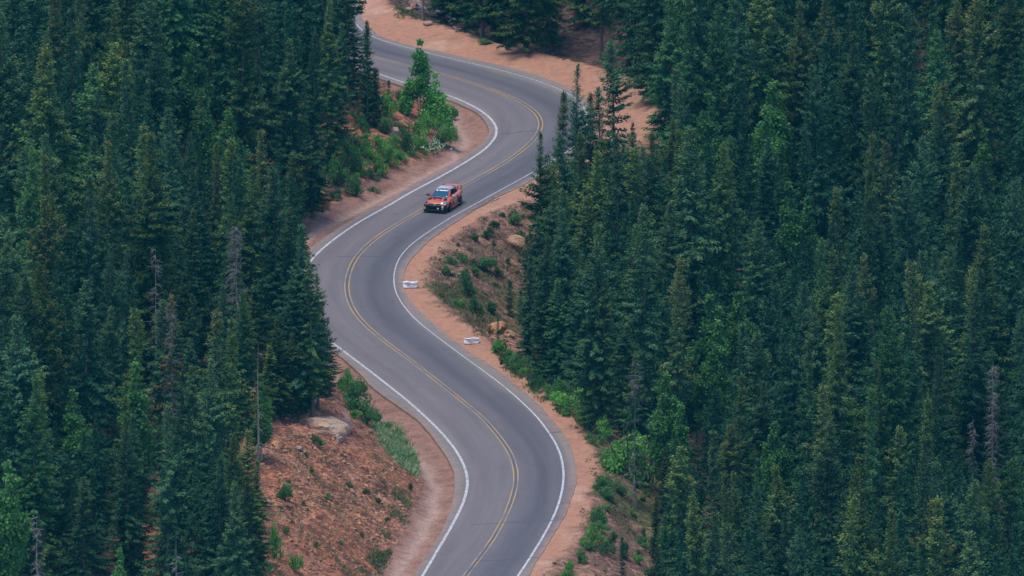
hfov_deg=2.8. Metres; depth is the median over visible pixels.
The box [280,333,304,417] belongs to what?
spruce
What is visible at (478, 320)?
grass
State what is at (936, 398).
spruce
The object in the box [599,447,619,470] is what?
shrub
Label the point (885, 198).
spruce
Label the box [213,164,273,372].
spruce
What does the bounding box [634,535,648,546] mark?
shrub
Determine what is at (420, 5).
fallen tree
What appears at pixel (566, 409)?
shrub
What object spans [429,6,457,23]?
fallen tree
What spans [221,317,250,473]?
spruce
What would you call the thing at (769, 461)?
aspen
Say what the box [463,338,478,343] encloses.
barrier
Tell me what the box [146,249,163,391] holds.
dead tree
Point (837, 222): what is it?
spruce
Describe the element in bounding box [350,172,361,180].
shrub
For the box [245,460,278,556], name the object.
spruce
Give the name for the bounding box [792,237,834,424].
spruce
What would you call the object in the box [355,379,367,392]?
shrub
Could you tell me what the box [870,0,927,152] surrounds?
spruce
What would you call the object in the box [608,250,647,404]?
spruce
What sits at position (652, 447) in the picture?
spruce
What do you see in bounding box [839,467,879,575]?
spruce
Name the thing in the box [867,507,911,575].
spruce
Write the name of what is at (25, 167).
spruce
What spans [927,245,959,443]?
spruce
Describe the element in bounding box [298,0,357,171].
spruce
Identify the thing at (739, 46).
spruce
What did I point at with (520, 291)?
young spruce
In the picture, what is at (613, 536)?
shrub
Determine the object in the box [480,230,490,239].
shrub
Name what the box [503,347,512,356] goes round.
shrub
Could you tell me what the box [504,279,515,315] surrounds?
young spruce
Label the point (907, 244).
spruce
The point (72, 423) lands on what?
aspen
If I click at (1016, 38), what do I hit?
spruce
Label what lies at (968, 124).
spruce
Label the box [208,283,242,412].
spruce
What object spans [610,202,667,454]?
spruce
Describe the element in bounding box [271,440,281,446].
boulder
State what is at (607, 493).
shrub
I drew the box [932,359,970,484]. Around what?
spruce
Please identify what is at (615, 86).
spruce
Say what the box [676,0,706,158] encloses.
spruce
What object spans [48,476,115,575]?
spruce
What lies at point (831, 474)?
spruce
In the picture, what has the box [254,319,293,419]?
spruce
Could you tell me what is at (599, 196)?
spruce
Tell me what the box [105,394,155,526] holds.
spruce
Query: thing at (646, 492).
shrub
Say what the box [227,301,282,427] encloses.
spruce
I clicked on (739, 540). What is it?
spruce
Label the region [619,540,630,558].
shrub
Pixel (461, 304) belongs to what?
shrub
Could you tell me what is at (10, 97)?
spruce
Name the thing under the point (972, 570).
spruce
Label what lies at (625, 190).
spruce
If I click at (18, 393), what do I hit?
spruce
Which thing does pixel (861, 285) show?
spruce
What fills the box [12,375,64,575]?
spruce
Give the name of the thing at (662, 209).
spruce
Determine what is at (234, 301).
dead tree
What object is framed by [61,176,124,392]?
spruce
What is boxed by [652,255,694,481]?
spruce
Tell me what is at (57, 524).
spruce
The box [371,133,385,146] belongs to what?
shrub
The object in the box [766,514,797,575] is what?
spruce
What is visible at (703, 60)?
spruce
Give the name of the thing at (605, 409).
spruce
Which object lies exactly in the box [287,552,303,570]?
shrub
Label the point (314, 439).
shrub
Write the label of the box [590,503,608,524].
shrub
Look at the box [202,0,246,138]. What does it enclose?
spruce
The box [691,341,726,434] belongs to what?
aspen
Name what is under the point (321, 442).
shrub
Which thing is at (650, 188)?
spruce
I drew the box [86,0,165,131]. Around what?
spruce
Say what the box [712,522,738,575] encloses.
spruce
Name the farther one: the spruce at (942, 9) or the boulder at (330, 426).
the spruce at (942, 9)
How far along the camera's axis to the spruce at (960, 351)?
1469.05 m
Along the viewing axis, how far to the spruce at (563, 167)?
1503.99 m
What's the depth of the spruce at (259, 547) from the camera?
1389.21 m
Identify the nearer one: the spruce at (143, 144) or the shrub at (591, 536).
the shrub at (591, 536)
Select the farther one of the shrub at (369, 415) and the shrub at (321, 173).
the shrub at (321, 173)
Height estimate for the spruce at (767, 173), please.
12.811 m
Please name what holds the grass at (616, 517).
on the ground at (429, 510)
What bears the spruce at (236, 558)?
on the ground at (429, 510)
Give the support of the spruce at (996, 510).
on the ground at (429, 510)
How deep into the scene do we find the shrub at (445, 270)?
1505.80 m
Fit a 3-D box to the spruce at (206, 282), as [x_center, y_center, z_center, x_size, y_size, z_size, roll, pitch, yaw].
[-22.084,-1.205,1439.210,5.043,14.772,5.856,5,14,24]
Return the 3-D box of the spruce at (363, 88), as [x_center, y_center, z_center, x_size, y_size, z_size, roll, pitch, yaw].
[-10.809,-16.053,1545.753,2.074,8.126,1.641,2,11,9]
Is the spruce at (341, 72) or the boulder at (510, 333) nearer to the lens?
the boulder at (510, 333)
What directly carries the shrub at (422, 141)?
on the ground at (429, 510)
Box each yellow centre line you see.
[344,52,538,575]
[348,55,542,575]
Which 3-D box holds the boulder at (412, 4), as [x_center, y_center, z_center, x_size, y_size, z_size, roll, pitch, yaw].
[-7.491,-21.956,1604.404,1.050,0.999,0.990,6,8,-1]
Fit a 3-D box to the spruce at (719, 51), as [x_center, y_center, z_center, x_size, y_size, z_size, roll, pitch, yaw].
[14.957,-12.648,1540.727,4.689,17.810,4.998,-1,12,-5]
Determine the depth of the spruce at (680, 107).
1527.19 m
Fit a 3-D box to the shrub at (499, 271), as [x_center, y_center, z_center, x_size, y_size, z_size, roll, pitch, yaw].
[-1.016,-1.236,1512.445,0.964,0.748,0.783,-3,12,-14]
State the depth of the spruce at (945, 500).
1398.28 m
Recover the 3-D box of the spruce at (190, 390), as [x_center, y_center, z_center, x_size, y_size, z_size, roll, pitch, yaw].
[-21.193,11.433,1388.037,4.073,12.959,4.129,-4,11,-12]
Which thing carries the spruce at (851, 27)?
on the ground at (429, 510)
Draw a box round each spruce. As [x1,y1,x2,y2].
[0,0,54,178]
[0,10,31,225]
[0,129,23,231]
[0,214,61,434]
[0,229,24,438]
[0,276,79,499]
[0,315,88,570]
[0,417,5,481]
[2,145,64,355]
[5,140,52,334]
[6,43,104,297]
[7,0,55,105]
[7,263,96,471]
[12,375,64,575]
[15,144,73,362]
[17,369,65,575]
[18,153,70,333]
[25,0,99,146]
[25,196,88,478]
[32,132,79,333]
[41,427,69,563]
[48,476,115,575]
[50,279,128,503]
[60,5,90,251]
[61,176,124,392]
[62,0,103,146]
[68,63,125,226]
[68,135,124,251]
[68,188,119,364]
[70,88,120,250]
[75,0,111,85]
[75,139,132,357]
[85,42,161,254]
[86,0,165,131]
[87,109,161,318]
[92,184,130,383]
[92,428,155,575]
[94,305,128,474]
[96,242,127,437]
[97,13,129,132]
[100,0,129,94]
[100,245,138,428]
[105,307,163,506]
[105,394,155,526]
[112,414,155,572]
[114,43,157,188]
[116,59,144,261]
[116,132,199,383]
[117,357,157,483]
[118,0,182,184]
[124,123,185,333]
[133,401,227,575]
[134,106,189,278]
[138,42,187,196]
[147,299,181,464]
[152,0,213,147]
[153,297,187,404]
[156,132,185,284]
[157,168,226,359]
[159,207,220,379]
[173,338,205,453]
[174,42,214,147]
[175,163,225,343]
[175,293,206,413]
[177,132,196,193]
[178,364,221,537]
[181,88,214,200]
[184,362,246,575]
[190,308,264,502]
[191,455,249,575]
[192,96,219,194]
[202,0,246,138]
[205,108,256,210]
[206,142,223,298]
[207,436,253,575]
[207,480,254,575]
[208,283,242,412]
[209,137,249,294]
[211,194,245,356]
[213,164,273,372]
[214,0,281,206]
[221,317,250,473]
[225,129,295,363]
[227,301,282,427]
[228,292,259,433]
[229,0,288,174]
[236,429,280,574]
[240,474,261,575]
[243,166,312,386]
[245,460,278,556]
[252,345,292,419]
[254,208,308,378]
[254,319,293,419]
[254,516,267,575]
[263,0,305,132]
[264,38,326,218]
[266,350,297,418]
[273,223,342,413]
[273,279,306,411]
[276,153,325,359]
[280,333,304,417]
[287,0,319,75]
[292,336,327,414]
[295,0,338,107]
[297,258,332,416]
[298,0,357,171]
[298,31,335,218]
[310,273,352,409]
[325,22,360,145]
[330,0,360,98]
[340,7,375,106]
[353,20,380,122]
[356,25,378,125]
[358,54,365,100]
[369,67,383,128]
[371,68,384,120]
[384,80,391,100]
[424,0,459,15]
[426,0,470,22]
[445,0,491,27]
[459,0,503,37]
[463,0,520,41]
[480,0,572,52]
[495,317,500,338]
[501,156,571,341]
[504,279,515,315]
[514,255,540,362]
[517,188,572,357]
[517,288,522,320]
[520,237,529,275]
[521,163,576,304]
[523,189,578,363]
[524,234,568,381]
[528,131,547,261]
[529,0,568,44]
[534,135,578,259]
[536,90,586,261]
[538,279,574,386]
[540,207,588,379]
[541,195,619,379]
[557,254,607,401]
[563,222,623,427]
[564,63,596,232]
[564,150,602,283]
[566,0,624,63]
[570,132,592,233]
[570,149,623,303]
[573,91,606,176]
[574,278,634,435]
[584,86,644,226]
[586,138,621,261]
[589,40,644,226]
[591,223,668,408]
[595,133,637,319]
[607,142,634,234]
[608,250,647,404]
[609,319,635,437]
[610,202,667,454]
[618,535,627,575]
[619,0,683,104]
[621,145,661,314]
[623,350,653,439]
[630,0,725,207]
[630,146,659,237]
[630,534,676,575]
[631,158,667,292]
[633,131,668,228]
[635,445,713,575]
[638,202,705,423]
[643,495,662,551]
[645,400,660,466]
[648,129,708,291]
[650,448,671,511]
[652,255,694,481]
[652,273,701,437]
[653,119,685,232]
[655,66,727,221]
[658,0,722,140]
[662,125,728,410]
[667,83,689,235]
[670,465,697,573]
[674,261,701,423]
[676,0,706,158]
[682,492,707,575]
[688,2,740,211]
[697,429,736,575]
[699,510,740,575]
[700,143,746,313]
[701,424,767,560]
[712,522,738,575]
[713,135,751,298]
[714,0,767,180]
[714,470,747,568]
[717,470,738,575]
[720,372,765,539]
[724,321,753,467]
[725,0,803,174]
[728,218,784,398]
[735,485,773,575]
[740,0,814,144]
[740,515,779,575]
[741,137,785,301]
[742,330,771,494]
[744,8,796,143]
[745,380,777,504]
[754,273,786,438]
[757,280,821,485]
[758,463,799,575]
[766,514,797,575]
[770,164,792,226]
[774,1,820,198]
[783,526,813,575]
[786,362,822,522]
[787,20,851,214]
[789,292,833,515]
[791,292,867,530]
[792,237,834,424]
[792,419,849,575]
[793,64,860,290]
[800,383,845,572]
[804,0,842,101]
[806,248,854,398]
[811,303,863,534]
[812,221,870,359]
[813,30,887,259]
[816,264,881,462]
[822,188,849,306]
[829,0,875,144]
[831,491,880,575]
[836,453,881,573]
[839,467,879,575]
[842,253,879,422]
[842,383,889,573]
[843,167,885,371]
[846,69,888,252]
[846,189,894,368]
[848,305,925,524]
[856,361,893,541]
[859,131,883,245]
[865,0,921,180]
[866,139,898,293]
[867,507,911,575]
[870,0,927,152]
[871,173,931,369]
[874,79,927,248]
[877,425,916,574]
[889,2,938,224]
[889,178,946,342]
[890,281,968,482]
[892,260,952,498]
[894,28,966,198]
[897,134,945,281]
[897,250,961,424]
[897,431,939,575]
[899,462,963,575]
[902,498,969,575]
[910,0,997,91]
[912,84,968,240]
[913,344,965,491]
[915,395,944,506]
[916,0,974,157]
[916,99,967,276]
[922,82,969,262]
[925,495,946,575]
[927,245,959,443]
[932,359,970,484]
[936,166,1023,400]
[937,161,968,347]
[938,245,969,383]
[941,291,1004,512]
[942,265,995,480]
[948,224,1016,446]
[950,0,1003,247]
[951,529,984,575]
[954,268,1014,468]
[954,480,988,574]
[964,458,1013,575]
[966,161,1003,301]
[979,0,1023,179]
[983,276,1023,484]
[989,63,1023,225]
[989,177,1023,427]
[990,459,1023,575]
[993,312,1023,498]
[1005,381,1023,534]
[1006,118,1023,302]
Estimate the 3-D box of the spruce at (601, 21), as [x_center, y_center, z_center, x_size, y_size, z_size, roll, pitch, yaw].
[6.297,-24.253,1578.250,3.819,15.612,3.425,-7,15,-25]
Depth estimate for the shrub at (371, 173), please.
1536.78 m
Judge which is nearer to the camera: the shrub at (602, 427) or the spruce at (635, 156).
the shrub at (602, 427)
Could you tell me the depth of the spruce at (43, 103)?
1433.43 m
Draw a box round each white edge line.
[307,67,497,575]
[352,18,586,575]
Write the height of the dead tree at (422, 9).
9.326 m
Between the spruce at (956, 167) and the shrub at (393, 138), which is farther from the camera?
the shrub at (393, 138)
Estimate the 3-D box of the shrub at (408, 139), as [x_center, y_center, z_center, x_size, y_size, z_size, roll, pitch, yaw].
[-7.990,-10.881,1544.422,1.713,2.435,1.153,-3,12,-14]
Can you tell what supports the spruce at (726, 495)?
on the ground at (429, 510)
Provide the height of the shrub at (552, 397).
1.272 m
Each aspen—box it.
[0,459,33,575]
[58,389,91,524]
[110,546,126,575]
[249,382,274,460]
[398,78,415,114]
[407,38,432,119]
[418,71,452,126]
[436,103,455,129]
[646,372,684,468]
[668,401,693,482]
[684,293,734,411]
[691,92,729,191]
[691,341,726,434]
[700,316,731,420]
[723,291,760,401]
[739,105,787,220]
[747,81,793,189]
[753,421,794,543]
[773,181,805,274]
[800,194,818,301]
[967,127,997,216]
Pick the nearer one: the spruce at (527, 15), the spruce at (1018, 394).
the spruce at (1018, 394)
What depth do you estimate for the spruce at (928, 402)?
1426.37 m
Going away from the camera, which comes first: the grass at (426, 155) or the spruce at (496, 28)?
the grass at (426, 155)
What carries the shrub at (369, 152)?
on the ground at (429, 510)
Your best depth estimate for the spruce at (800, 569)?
1375.16 m
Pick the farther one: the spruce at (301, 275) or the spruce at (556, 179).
the spruce at (556, 179)
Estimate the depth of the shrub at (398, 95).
1557.60 m
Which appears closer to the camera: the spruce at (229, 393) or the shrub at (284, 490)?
the spruce at (229, 393)
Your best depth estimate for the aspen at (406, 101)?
1553.33 m
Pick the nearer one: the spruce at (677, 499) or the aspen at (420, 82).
the spruce at (677, 499)
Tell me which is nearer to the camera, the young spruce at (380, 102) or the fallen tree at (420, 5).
the young spruce at (380, 102)
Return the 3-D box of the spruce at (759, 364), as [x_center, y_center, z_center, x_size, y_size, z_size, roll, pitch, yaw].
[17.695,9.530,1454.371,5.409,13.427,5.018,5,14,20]
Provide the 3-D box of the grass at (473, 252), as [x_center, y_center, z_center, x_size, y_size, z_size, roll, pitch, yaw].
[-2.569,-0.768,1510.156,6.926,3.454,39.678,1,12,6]
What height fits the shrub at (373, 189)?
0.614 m
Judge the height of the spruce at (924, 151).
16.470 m
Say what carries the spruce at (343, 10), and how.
on the ground at (429, 510)
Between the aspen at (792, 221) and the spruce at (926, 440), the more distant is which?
the aspen at (792, 221)
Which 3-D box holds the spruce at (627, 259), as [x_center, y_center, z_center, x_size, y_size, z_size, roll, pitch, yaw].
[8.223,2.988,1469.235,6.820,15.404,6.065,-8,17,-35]
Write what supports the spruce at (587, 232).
on the ground at (429, 510)
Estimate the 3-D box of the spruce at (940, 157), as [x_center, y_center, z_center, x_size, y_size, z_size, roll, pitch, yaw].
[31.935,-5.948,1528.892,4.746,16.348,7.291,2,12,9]
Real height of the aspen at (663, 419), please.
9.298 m
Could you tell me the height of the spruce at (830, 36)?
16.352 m
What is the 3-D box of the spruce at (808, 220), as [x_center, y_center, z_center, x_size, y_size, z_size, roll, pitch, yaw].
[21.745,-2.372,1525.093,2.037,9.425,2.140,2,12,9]
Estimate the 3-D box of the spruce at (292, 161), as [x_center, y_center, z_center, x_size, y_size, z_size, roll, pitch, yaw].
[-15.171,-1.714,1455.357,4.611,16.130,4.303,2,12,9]
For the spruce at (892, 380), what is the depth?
1429.08 m
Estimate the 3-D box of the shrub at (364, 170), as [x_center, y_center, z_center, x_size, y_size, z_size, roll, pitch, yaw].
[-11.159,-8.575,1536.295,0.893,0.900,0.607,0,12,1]
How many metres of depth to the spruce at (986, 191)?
1516.90 m
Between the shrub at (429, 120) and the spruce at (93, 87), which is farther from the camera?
the shrub at (429, 120)
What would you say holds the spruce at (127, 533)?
on the ground at (429, 510)
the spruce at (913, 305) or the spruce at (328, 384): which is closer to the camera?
the spruce at (328, 384)
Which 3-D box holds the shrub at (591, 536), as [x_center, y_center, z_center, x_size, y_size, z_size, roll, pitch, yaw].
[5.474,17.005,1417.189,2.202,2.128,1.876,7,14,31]
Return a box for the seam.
[346,56,540,575]
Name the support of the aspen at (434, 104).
on the ground at (429, 510)
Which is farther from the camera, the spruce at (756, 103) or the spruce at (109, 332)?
the spruce at (756, 103)
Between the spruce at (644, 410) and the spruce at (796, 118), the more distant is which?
the spruce at (796, 118)
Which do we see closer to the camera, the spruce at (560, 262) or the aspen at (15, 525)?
the aspen at (15, 525)
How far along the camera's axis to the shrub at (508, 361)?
1474.01 m
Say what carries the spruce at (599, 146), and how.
on the ground at (429, 510)
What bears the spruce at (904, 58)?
on the ground at (429, 510)
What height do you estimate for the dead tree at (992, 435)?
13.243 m
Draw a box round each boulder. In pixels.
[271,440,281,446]
[283,503,292,509]
[302,416,349,437]
[319,191,329,208]
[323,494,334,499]
[335,436,343,441]
[338,411,352,434]
[357,507,363,513]
[385,127,401,136]
[399,118,410,128]
[409,0,421,8]
[423,21,432,25]
[486,321,507,333]
[504,330,514,337]
[506,234,524,252]
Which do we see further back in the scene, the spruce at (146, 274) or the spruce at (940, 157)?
the spruce at (940, 157)
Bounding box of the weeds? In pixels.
[159,0,671,575]
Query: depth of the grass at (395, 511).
1427.21 m
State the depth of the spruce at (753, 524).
1380.09 m
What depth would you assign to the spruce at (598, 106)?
1518.43 m
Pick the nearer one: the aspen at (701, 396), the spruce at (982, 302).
the aspen at (701, 396)
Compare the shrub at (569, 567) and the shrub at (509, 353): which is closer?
the shrub at (569, 567)
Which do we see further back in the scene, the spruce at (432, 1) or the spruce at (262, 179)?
the spruce at (432, 1)
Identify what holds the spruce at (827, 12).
on the ground at (429, 510)
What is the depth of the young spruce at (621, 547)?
1412.50 m
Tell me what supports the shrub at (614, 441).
on the ground at (429, 510)
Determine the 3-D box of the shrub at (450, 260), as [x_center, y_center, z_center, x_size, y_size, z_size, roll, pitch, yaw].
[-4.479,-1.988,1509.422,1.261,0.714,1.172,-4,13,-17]
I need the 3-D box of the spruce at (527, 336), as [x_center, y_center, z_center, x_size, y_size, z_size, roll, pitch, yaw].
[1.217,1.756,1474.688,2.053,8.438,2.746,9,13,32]
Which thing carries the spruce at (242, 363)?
on the ground at (429, 510)
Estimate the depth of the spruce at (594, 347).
1451.97 m
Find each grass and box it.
[272,426,408,568]
[328,544,372,575]
[367,528,392,575]
[371,420,421,478]
[382,154,414,177]
[390,482,412,523]
[393,5,415,19]
[416,146,441,158]
[429,203,528,319]
[432,279,492,338]
[495,348,594,433]
[606,496,645,538]
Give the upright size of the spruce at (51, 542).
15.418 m
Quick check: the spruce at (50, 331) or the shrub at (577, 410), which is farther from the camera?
the shrub at (577, 410)
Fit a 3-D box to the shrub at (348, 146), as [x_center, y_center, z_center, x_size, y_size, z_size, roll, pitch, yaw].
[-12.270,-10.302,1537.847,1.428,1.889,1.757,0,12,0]
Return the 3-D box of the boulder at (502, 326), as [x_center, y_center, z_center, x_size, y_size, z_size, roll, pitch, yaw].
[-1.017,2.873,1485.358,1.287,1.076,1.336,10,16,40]
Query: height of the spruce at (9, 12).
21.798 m
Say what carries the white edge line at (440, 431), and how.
on the road
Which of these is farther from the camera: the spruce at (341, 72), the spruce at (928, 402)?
the spruce at (341, 72)
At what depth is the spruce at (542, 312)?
1468.33 m
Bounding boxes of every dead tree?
[29,517,47,575]
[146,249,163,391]
[153,294,185,454]
[167,557,185,575]
[210,216,254,375]
[249,353,265,459]
[419,0,426,20]
[619,351,650,508]
[966,419,983,500]
[984,364,1002,521]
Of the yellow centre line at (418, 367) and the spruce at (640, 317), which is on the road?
the yellow centre line at (418, 367)
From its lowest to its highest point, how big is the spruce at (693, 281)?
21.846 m
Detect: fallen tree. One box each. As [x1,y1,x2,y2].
[412,0,431,14]
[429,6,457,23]
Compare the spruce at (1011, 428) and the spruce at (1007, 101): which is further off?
the spruce at (1007, 101)
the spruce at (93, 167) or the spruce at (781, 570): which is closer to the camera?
the spruce at (781, 570)
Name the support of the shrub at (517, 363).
on the ground at (429, 510)
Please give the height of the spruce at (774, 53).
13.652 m
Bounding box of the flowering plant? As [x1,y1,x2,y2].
[412,138,451,153]
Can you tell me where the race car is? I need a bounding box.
[423,183,461,212]
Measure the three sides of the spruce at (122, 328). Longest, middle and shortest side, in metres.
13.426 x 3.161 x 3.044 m
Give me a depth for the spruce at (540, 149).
1518.05 m
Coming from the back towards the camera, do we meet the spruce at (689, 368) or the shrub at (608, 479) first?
the spruce at (689, 368)
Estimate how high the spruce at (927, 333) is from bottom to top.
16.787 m
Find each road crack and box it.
[472,520,559,524]
[479,557,537,560]
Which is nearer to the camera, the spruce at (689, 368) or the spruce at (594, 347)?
the spruce at (594, 347)
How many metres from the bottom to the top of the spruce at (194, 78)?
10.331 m
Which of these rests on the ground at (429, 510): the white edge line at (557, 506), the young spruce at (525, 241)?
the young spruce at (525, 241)
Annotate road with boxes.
[306,4,596,575]
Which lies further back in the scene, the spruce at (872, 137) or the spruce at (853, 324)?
the spruce at (872, 137)
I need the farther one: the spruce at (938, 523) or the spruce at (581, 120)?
the spruce at (581, 120)
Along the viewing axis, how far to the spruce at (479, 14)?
1587.91 m
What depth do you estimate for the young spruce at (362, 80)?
1545.07 m
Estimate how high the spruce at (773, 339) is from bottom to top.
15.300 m
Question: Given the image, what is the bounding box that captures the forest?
[0,0,1023,575]
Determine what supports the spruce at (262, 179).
on the ground at (429, 510)
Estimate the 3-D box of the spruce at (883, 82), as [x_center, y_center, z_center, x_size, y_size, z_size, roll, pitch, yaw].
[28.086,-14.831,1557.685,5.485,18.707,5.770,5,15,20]
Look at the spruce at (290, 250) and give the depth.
1432.88 m
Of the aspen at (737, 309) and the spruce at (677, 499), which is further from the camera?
the aspen at (737, 309)
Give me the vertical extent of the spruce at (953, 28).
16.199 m
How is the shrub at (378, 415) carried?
on the ground at (429, 510)
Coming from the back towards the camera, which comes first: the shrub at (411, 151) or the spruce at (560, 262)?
the shrub at (411, 151)
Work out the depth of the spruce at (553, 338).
1467.24 m
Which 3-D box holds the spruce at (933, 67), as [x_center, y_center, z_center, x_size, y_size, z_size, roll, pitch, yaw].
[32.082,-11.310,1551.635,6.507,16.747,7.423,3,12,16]
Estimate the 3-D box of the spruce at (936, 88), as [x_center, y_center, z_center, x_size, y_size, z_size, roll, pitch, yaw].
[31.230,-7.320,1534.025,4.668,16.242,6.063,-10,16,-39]
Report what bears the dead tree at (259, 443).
on the ground at (429, 510)
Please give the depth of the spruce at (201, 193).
1449.77 m
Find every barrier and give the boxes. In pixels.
[403,281,417,287]
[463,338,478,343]
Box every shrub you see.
[261,558,273,573]
[266,519,282,559]
[277,482,292,500]
[282,525,289,533]
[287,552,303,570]
[310,433,318,442]
[314,165,326,186]
[317,437,325,445]
[326,156,354,186]
[327,168,345,185]
[328,190,342,199]
[332,187,344,195]
[336,375,345,388]
[337,368,353,392]
[340,138,354,158]
[342,376,371,410]
[343,175,364,195]
[344,144,367,175]
[346,481,354,487]
[349,108,360,118]
[349,409,361,418]
[350,134,370,147]
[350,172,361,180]
[351,113,370,131]
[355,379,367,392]
[356,399,378,424]
[357,138,377,158]
[357,168,366,176]
[358,155,367,168]
[359,132,372,139]
[362,489,370,494]
[364,152,389,174]
[365,167,380,179]
[367,185,381,192]
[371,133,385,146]
[373,408,383,422]
[374,140,399,165]
[375,116,392,132]
[375,143,382,152]
[380,90,398,117]
[385,132,400,147]
[392,119,402,127]
[392,145,399,157]
[394,89,403,101]
[396,127,416,153]
[398,150,408,160]
[405,148,418,154]
[408,121,424,135]
[410,129,434,149]
[415,113,438,133]
[432,121,459,143]
[440,264,450,274]
[443,256,458,264]
[448,103,457,118]
[452,298,465,308]
[455,252,469,263]
[457,268,471,278]
[460,273,475,295]
[468,297,484,314]
[469,264,479,273]
[470,232,478,240]
[472,255,497,270]
[472,272,480,277]
[478,38,492,43]
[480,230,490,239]
[484,300,496,312]
[486,226,494,234]
[489,220,496,226]
[491,339,504,353]
[493,266,504,274]
[499,355,508,363]
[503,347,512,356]
[503,352,526,363]
[507,213,521,225]
[507,352,531,369]
[515,231,525,235]
[518,248,524,255]
[519,361,546,372]
[525,371,543,386]
[543,374,556,384]
[545,377,573,399]
[548,390,569,404]
[555,387,583,408]
[560,560,574,575]
[561,406,569,415]
[572,406,583,415]
[574,548,588,564]
[578,523,609,547]
[583,434,599,445]
[585,541,595,550]
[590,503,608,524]
[592,416,612,441]
[592,475,609,491]
[594,520,609,530]
[597,539,617,556]
[598,485,617,500]
[599,438,605,444]
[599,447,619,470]
[600,504,611,511]
[601,475,612,485]
[603,429,650,476]
[607,530,618,544]
[608,476,627,494]
[611,439,619,446]
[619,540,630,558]
[622,456,661,488]
[629,508,637,516]
[633,552,643,562]
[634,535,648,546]
[640,528,645,536]
[642,489,650,495]
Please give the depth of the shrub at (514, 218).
1524.82 m
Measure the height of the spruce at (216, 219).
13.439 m
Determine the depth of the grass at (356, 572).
1405.34 m
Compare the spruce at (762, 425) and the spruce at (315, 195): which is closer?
the spruce at (762, 425)
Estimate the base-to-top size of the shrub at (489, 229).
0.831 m
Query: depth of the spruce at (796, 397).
1446.58 m
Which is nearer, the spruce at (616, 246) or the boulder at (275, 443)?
the boulder at (275, 443)
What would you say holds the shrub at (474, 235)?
on the ground at (429, 510)
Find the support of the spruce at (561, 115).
on the ground at (429, 510)
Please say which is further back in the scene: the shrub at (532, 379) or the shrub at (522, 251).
the shrub at (522, 251)
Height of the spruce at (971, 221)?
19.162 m
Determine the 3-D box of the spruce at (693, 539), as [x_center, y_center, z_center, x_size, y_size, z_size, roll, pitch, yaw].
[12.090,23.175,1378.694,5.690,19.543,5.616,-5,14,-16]
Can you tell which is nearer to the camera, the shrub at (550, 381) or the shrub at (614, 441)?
the shrub at (614, 441)
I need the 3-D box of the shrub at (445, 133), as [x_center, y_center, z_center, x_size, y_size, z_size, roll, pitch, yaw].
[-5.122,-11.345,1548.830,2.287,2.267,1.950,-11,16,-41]
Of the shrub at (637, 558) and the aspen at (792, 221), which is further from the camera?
the aspen at (792, 221)
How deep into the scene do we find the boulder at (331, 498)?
1416.27 m
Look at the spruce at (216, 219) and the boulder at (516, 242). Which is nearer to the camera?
the spruce at (216, 219)
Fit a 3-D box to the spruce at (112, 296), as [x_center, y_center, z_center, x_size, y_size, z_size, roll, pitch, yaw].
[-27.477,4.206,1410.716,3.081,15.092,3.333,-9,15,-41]
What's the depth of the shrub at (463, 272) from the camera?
1505.95 m
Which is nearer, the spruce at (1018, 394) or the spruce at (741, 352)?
the spruce at (1018, 394)
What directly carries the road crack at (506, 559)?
on the road
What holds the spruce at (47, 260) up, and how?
on the ground at (429, 510)
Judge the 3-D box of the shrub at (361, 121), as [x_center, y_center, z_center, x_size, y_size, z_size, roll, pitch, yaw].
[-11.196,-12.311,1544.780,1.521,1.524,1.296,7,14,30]
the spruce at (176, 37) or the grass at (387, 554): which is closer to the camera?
the grass at (387, 554)
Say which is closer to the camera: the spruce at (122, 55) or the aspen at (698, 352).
the aspen at (698, 352)
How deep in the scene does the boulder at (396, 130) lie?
1546.21 m
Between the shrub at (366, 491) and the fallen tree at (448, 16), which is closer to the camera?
the shrub at (366, 491)
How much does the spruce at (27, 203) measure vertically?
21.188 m
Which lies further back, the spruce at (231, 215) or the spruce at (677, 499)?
the spruce at (231, 215)
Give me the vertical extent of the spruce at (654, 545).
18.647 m
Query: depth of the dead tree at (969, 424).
1451.48 m
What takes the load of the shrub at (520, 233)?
on the ground at (429, 510)
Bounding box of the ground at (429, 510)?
[19,0,1023,575]
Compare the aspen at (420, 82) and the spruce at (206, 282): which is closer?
the spruce at (206, 282)
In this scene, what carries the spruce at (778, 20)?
on the ground at (429, 510)
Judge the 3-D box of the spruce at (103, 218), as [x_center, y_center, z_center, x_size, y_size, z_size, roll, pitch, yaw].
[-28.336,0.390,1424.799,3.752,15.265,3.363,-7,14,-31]
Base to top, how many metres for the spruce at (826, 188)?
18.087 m
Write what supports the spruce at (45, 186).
on the ground at (429, 510)
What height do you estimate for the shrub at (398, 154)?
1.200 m
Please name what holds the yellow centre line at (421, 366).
on the road
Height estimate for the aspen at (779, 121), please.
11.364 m
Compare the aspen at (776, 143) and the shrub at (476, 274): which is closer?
the shrub at (476, 274)
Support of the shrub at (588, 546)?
on the ground at (429, 510)
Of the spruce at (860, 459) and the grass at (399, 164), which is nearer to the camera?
the spruce at (860, 459)
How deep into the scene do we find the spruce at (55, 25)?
1491.82 m
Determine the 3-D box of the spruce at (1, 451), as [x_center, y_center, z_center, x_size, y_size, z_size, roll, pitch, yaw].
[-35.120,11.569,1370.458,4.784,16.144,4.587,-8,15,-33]
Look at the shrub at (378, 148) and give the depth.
1541.66 m
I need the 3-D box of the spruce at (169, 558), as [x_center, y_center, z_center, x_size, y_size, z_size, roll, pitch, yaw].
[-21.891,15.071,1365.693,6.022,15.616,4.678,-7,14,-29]

